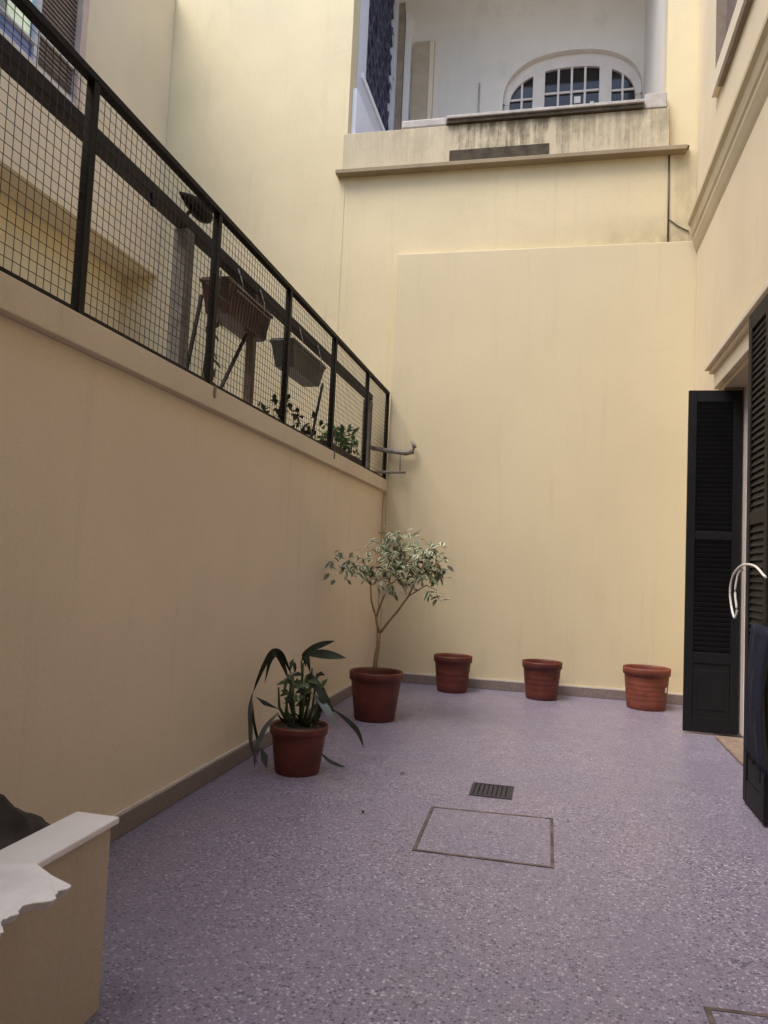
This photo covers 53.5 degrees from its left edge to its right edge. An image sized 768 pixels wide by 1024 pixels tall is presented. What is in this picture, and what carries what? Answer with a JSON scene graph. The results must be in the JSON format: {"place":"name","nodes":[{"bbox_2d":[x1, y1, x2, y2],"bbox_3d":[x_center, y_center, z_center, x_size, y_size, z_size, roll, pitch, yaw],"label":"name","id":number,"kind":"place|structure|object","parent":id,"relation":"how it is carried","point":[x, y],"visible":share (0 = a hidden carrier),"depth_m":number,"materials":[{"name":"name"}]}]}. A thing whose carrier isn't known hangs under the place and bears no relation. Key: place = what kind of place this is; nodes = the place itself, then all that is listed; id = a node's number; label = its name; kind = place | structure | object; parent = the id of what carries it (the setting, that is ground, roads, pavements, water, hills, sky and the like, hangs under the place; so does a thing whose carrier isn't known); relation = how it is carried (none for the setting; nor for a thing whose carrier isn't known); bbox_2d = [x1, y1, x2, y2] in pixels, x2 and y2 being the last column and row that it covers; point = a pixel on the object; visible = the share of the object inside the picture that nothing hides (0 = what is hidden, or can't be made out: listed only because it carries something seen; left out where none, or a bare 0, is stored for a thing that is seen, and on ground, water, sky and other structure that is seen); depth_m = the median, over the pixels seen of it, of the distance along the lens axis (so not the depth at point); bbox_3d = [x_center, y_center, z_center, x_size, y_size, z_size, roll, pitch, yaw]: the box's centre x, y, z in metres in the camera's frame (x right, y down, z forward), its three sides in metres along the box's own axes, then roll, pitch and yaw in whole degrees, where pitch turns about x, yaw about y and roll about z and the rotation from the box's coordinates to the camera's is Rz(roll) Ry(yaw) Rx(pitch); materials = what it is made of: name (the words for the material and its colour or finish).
{"place":"outdoors","nodes":[
{"label":"outdoors","id":0,"kind":"place"},
{"bbox_2d":[179,191,212,223],"bbox_3d":[-1.179,-1.885,4.748,0.124,0.182,0.406,2,-4,13],"label":"lamp head","id":1,"kind":"object","parent":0,"point":[191,202],"visible":0.67,"depth_m":4.72},
{"bbox_2d":[120,0,699,704],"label":"building","id":2,"kind":"structure","parent":0,"point":[464,226],"depth_m":9.32,"materials":[{"name":"beige paint"}]},
{"bbox_2d":[374,440,416,473],"bbox_3d":[0.094,-0.671,9.355,0.632,0.417,0.132,2,-4,13],"label":"pipe","id":3,"kind":"object","parent":2,"relation":"attached to","point":[400,452],"depth_m":9.29,"materials":[{"name":"metal"}]},
{"bbox_2d":[411,40,434,119],"bbox_3d":[0.596,-6.046,12.621,0.350,3.640,0.082,2,-4,13],"label":"gallery door","id":4,"kind":"structure","parent":2,"relation":"in","point":[424,52],"depth_m":12.67,"materials":[{"name":"beige paint"}]},
{"bbox_2d":[503,53,641,110],"bbox_3d":[3.032,-6.828,12.313,2.166,1.178,0.066,2,-4,13],"label":"arched window","id":5,"kind":"structure","parent":2,"relation":"in","point":[579,78],"depth_m":12.32,"materials":[{"name":"white paint"}]},
{"bbox_2d":[84,682,767,1023],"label":"courtyard floor","id":6,"kind":"structure","parent":0,"point":[246,891],"depth_m":3.38,"materials":[{"name":"stone"}]},
{"bbox_2d":[0,794,50,849],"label":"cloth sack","id":7,"kind":"object","parent":6,"relation":"on","point":[17,824],"visible":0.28,"depth_m":2.35,"materials":[{"name":"black fabric"}]},
{"bbox_2d":[0,811,118,1023],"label":"wall","id":8,"kind":"structure","parent":6,"relation":"on","point":[53,883],"depth_m":2.14,"materials":[{"name":"paint"}]},
{"bbox_2d":[0,271,387,842],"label":"garden wall","id":9,"kind":"structure","parent":6,"relation":"on","point":[173,538],"depth_m":3.99,"materials":[{"name":"beige paint"}]},
{"bbox_2d":[0,33,372,466],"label":"beam frame","id":10,"kind":"object","parent":9,"relation":"on","point":[24,65],"visible":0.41,"depth_m":4.59,"materials":[{"name":"black metal"}]},
{"bbox_2d":[199,269,271,382],"bbox_3d":[-1.081,-1.256,5.396,0.278,0.996,1.118,2,-4,13],"label":"planter trough","id":11,"kind":"object","parent":10,"relation":"hanging from","point":[234,295],"visible":0.69,"depth_m":5.36,"materials":[{"name":"brown plastic"}]},
{"bbox_2d":[269,327,326,386],"bbox_3d":[-0.759,-1.428,6.898,0.234,0.423,0.940,2,-4,13],"label":"planter trough","id":12,"kind":"object","parent":10,"relation":"hanging from","point":[295,345],"visible":0.67,"depth_m":6.70,"materials":[{"name":"grey plastic"}]},
{"bbox_2d":[0,0,389,478],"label":"railing","id":13,"kind":"object","parent":9,"relation":"on","point":[97,86],"visible":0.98,"depth_m":4.16,"materials":[{"name":"black metal"}]},
{"bbox_2d":[258,394,322,441],"bbox_3d":[-0.765,-0.781,6.482,0.260,0.313,1.230,2,-4,13],"label":"plant","id":14,"kind":"object","parent":9,"relation":"on","point":[303,430],"visible":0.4,"depth_m":6.39,"materials":[{"name":"green plant"}]},
{"bbox_2d":[316,423,368,464],"bbox_3d":[-0.398,-0.708,8.080,0.303,0.414,1.775,2,-4,13],"label":"plant","id":15,"kind":"object","parent":9,"relation":"on","point":[354,458],"visible":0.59,"depth_m":7.86,"materials":[{"name":"green plant"}]},
{"bbox_2d":[248,641,363,777],"bbox_3d":[-0.520,1.302,5.133,0.829,0.885,0.396,2,-4,13],"label":"potted plant","id":16,"kind":"object","parent":6,"relation":"on","point":[298,744],"visible":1,"depth_m":5.08,"materials":[{"name":"green plant"}]},
{"bbox_2d":[324,526,453,722],"bbox_3d":[0.022,1.007,6.972,1.181,1.771,0.808,2,-4,13],"label":"potted tree","id":17,"kind":"object","parent":6,"relation":"on","point":[375,691],"visible":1,"depth_m":6.89,"materials":[{"name":"green plant"}]},
{"bbox_2d":[434,653,472,693],"bbox_3d":[0.782,1.843,8.705,0.444,0.405,0.444,2,-4,13],"label":"flower pot","id":18,"kind":"object","parent":6,"relation":"on","point":[452,672],"visible":1,"depth_m":8.54,"materials":[{"name":"ceramic"}]},
{"bbox_2d":[412,806,553,868],"bbox_3d":[0.551,1.722,4.083,0.707,0.004,0.755,2,-4,13],"label":"floor hatch","id":19,"kind":"object","parent":6,"relation":"on","point":[509,838],"visible":1,"depth_m":4.02,"materials":[{"name":"purple stone"}]},
{"bbox_2d":[469,782,513,799],"bbox_3d":[0.689,1.780,4.864,0.265,0.006,0.285,2,-4,13],"label":"drain grate","id":20,"kind":"object","parent":6,"relation":"on","point":[493,790],"visible":1,"depth_m":4.86,"materials":[{"name":"metal"}]},
{"bbox_2d":[522,659,562,700],"bbox_3d":[1.757,1.870,8.485,0.444,0.410,0.444,2,-4,13],"label":"flower pot","id":21,"kind":"object","parent":6,"relation":"on","point":[541,678],"visible":1,"depth_m":8.32,"materials":[{"name":"ceramic"}]},
{"bbox_2d":[623,664,670,711],"bbox_3d":[2.813,1.884,8.165,0.496,0.435,0.496,2,-4,13],"label":"flower pot","id":22,"kind":"object","parent":6,"relation":"on","point":[646,687],"visible":1,"depth_m":7.99,"materials":[{"name":"ceramic"}]},
{"bbox_2d":[682,0,767,824],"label":"house wall","id":23,"kind":"structure","parent":6,"relation":"on","point":[727,500],"depth_m":6.96,"materials":[{"name":"paint"}]},
{"bbox_2d":[712,0,752,97],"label":"upper window","id":24,"kind":"structure","parent":23,"relation":"in","point":[731,15],"depth_m":7.42,"materials":[{"name":"paint"}]},
{"bbox_2d":[739,385,747,736],"bbox_3d":[3.075,0.341,5.894,0.080,3.168,2.256,2,-4,13],"label":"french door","id":25,"kind":"structure","parent":23,"relation":"in","point":[745,391],"depth_m":6.91,"materials":[{"name":"white paint"}]},
{"bbox_2d":[729,563,766,618],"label":"white hose","id":26,"kind":"object","parent":23,"relation":"hanging from","point":[736,582],"visible":1,"depth_m":4.95,"materials":[{"name":"plastic"}]},
{"bbox_2d":[744,623,767,777],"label":"hanging cloth","id":27,"kind":"object","parent":23,"relation":"hanging from","point":[756,750],"visible":1,"depth_m":4.26,"materials":[{"name":"fabric"}]},
{"bbox_2d":[704,1006,767,1023],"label":"floor hatch","id":28,"kind":"object","parent":6,"relation":"on","point":[724,1016],"visible":1,"depth_m":2.47,"materials":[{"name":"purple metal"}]},
{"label":"terrace floor","id":29,"kind":"structure","parent":0,"visible":0},
{"bbox_2d":[0,0,175,330],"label":"neighbour house","id":30,"kind":"structure","parent":29,"relation":"on","point":[123,48],"depth_m":9.04,"materials":[{"name":"beige paint"}]},
{"bbox_2d":[0,0,89,109],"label":"window","id":31,"kind":"structure","parent":30,"relation":"in","point":[70,18],"depth_m":8.31,"materials":[{"name":"paint"}]}
]}

